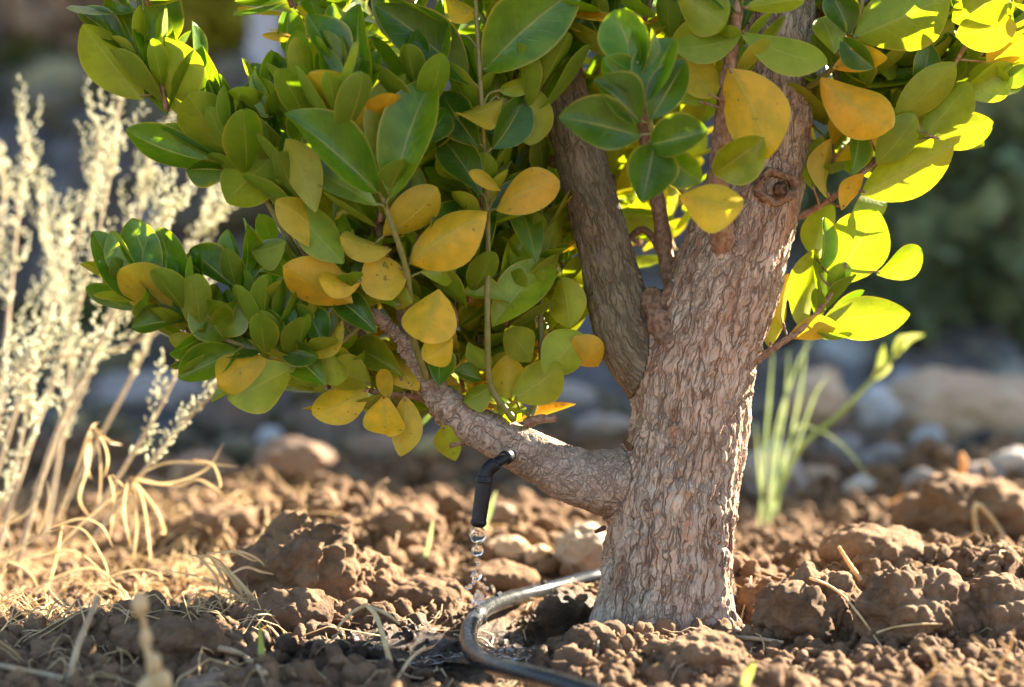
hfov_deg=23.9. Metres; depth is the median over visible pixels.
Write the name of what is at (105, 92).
bush
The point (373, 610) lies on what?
dry stalk
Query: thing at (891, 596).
soil clod
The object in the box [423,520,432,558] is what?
grass blade
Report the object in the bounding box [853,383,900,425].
stone
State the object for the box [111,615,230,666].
soil clod
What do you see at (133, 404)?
stone
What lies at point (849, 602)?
dry stalk
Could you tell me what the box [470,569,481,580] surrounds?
water drop
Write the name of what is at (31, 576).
dry grass tuft
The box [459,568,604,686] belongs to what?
irrigation hose
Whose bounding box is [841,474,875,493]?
stone
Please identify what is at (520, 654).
puddle
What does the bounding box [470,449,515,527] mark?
drip emitter
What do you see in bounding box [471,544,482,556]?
water drop
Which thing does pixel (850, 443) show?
stone
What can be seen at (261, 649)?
grass blade
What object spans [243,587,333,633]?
soil clod
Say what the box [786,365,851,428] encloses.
stone
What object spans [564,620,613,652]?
soil clod
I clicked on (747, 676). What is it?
grass blade
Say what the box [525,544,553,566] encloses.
stone
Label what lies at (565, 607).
soil clod
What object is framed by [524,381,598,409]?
stone
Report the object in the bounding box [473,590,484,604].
water drop
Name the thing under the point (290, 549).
soil clod
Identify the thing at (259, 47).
grey trunk tree
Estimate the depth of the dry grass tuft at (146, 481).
2.28 m
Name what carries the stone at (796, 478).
on the ground
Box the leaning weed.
[772,334,923,500]
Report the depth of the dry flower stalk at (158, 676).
1.65 m
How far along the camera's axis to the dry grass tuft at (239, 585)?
2.11 m
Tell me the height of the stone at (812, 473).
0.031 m
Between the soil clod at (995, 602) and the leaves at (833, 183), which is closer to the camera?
the soil clod at (995, 602)
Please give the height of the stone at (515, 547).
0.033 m
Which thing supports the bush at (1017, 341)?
on the ground
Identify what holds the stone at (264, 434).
on the ground
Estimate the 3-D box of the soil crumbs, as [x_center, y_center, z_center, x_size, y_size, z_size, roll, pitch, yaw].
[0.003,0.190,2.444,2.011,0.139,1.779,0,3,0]
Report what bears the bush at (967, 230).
on the ground
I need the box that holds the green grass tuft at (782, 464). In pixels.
[756,340,870,525]
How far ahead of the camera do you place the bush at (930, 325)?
4.45 m
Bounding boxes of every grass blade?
[258,624,264,656]
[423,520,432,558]
[484,491,496,528]
[741,663,754,685]
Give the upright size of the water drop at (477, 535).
0.015 m
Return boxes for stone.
[81,371,207,419]
[170,450,239,479]
[177,671,265,686]
[255,436,336,478]
[256,426,282,445]
[343,433,394,455]
[465,502,515,525]
[487,535,529,559]
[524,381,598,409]
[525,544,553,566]
[553,522,605,572]
[575,412,628,438]
[741,437,808,505]
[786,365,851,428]
[803,465,840,484]
[825,434,861,453]
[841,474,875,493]
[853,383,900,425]
[863,443,905,465]
[886,367,1023,443]
[902,467,933,490]
[967,461,1006,479]
[989,446,1023,472]
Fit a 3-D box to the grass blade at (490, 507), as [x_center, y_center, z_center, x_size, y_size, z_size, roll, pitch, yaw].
[-0.025,0.171,2.425,0.020,0.048,0.006,0,3,0]
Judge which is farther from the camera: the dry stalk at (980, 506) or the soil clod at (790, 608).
the dry stalk at (980, 506)
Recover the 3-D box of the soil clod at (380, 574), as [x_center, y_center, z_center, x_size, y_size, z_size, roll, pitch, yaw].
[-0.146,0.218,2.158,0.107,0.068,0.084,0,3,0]
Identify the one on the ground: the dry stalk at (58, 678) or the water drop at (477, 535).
the dry stalk at (58, 678)
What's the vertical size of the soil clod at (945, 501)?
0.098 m
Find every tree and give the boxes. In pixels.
[66,0,1023,633]
[246,6,282,63]
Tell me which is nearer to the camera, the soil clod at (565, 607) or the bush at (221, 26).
the soil clod at (565, 607)
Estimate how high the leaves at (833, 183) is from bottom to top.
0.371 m
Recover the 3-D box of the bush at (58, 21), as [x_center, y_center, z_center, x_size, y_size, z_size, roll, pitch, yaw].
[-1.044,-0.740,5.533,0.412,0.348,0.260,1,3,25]
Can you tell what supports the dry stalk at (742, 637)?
on the ground
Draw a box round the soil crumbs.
[0,422,1023,686]
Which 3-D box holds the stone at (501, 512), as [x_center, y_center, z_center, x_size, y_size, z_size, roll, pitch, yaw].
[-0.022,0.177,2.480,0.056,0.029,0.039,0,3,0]
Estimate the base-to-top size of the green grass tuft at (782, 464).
0.210 m
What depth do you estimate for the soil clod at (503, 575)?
2.24 m
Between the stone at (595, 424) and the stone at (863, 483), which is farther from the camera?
the stone at (595, 424)
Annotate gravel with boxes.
[0,0,1023,497]
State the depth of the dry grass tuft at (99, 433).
2.30 m
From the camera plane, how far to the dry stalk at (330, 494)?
2.47 m
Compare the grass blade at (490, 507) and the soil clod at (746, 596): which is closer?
the soil clod at (746, 596)
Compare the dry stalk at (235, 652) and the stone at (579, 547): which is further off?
the stone at (579, 547)
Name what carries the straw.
on the ground
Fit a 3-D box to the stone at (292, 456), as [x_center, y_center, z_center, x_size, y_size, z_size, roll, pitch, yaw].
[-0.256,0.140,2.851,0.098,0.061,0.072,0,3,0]
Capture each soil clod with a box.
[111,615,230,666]
[174,503,259,540]
[226,510,372,603]
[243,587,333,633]
[340,547,402,603]
[360,501,445,547]
[394,574,463,609]
[461,558,539,592]
[535,584,595,634]
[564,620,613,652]
[661,627,747,674]
[736,577,773,623]
[750,560,861,646]
[818,522,923,565]
[850,565,977,647]
[889,470,1023,543]
[966,571,1023,641]
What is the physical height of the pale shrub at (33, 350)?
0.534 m
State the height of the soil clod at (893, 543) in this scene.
0.048 m
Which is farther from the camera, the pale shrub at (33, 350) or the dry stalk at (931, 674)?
the pale shrub at (33, 350)
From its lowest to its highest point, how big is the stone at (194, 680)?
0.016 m
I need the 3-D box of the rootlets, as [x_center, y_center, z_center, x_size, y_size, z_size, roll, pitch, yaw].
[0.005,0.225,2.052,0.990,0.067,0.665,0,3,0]
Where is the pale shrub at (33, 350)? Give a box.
[0,75,259,561]
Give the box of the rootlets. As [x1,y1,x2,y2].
[0,549,1023,686]
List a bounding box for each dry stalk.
[0,663,63,682]
[65,594,100,682]
[217,645,267,675]
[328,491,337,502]
[337,603,425,678]
[368,479,387,514]
[736,635,783,643]
[792,573,896,668]
[837,546,861,580]
[876,623,942,633]
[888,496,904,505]
[916,644,986,686]
[958,452,967,474]
[971,502,1005,536]
[971,630,1023,684]
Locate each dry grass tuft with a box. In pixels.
[0,423,121,534]
[0,515,169,599]
[54,443,237,562]
[158,550,273,603]
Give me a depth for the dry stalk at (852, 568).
2.12 m
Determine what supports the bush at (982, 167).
on the ground
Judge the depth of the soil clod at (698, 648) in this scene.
1.87 m
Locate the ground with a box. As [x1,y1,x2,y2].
[0,0,1023,686]
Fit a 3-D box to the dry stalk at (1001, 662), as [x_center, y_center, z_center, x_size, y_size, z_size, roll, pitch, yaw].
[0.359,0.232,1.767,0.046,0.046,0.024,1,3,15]
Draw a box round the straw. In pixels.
[0,467,1023,686]
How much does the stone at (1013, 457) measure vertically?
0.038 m
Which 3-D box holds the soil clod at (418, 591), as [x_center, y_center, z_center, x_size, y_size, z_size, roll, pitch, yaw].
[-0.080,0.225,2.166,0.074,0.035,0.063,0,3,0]
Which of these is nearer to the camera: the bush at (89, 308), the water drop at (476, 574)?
the water drop at (476, 574)
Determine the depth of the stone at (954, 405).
3.38 m
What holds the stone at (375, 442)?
on the ground
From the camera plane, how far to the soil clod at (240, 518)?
2.46 m
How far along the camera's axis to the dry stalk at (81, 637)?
1.82 m
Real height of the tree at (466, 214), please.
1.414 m
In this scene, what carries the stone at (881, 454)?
on the ground
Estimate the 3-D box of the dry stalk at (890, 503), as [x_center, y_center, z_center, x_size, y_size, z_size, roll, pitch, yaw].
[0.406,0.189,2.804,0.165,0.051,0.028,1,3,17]
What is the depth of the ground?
3.41 m
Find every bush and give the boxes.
[0,0,104,54]
[0,30,78,74]
[60,264,135,342]
[96,84,112,105]
[141,0,250,61]
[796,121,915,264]
[799,200,1023,353]
[810,285,901,328]
[856,87,1023,217]
[869,165,1023,342]
[926,312,1023,357]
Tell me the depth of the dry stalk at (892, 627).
1.92 m
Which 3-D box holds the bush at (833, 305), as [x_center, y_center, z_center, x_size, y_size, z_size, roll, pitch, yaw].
[0.683,-0.064,4.659,0.243,0.250,0.274,1,3,25]
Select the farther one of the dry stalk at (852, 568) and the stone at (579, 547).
the stone at (579, 547)
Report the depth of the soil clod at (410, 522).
2.41 m
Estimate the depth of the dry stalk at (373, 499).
2.45 m
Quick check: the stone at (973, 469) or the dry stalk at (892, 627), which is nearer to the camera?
the dry stalk at (892, 627)
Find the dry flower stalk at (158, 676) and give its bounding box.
[131,592,171,686]
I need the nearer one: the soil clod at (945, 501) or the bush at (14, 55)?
the soil clod at (945, 501)
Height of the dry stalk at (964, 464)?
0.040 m
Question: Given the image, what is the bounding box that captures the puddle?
[404,641,533,663]
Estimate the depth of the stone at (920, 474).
2.84 m
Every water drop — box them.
[470,527,485,543]
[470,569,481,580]
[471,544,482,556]
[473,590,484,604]
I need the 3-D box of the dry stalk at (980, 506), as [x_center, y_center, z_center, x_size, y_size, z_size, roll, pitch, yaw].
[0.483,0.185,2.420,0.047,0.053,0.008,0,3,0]

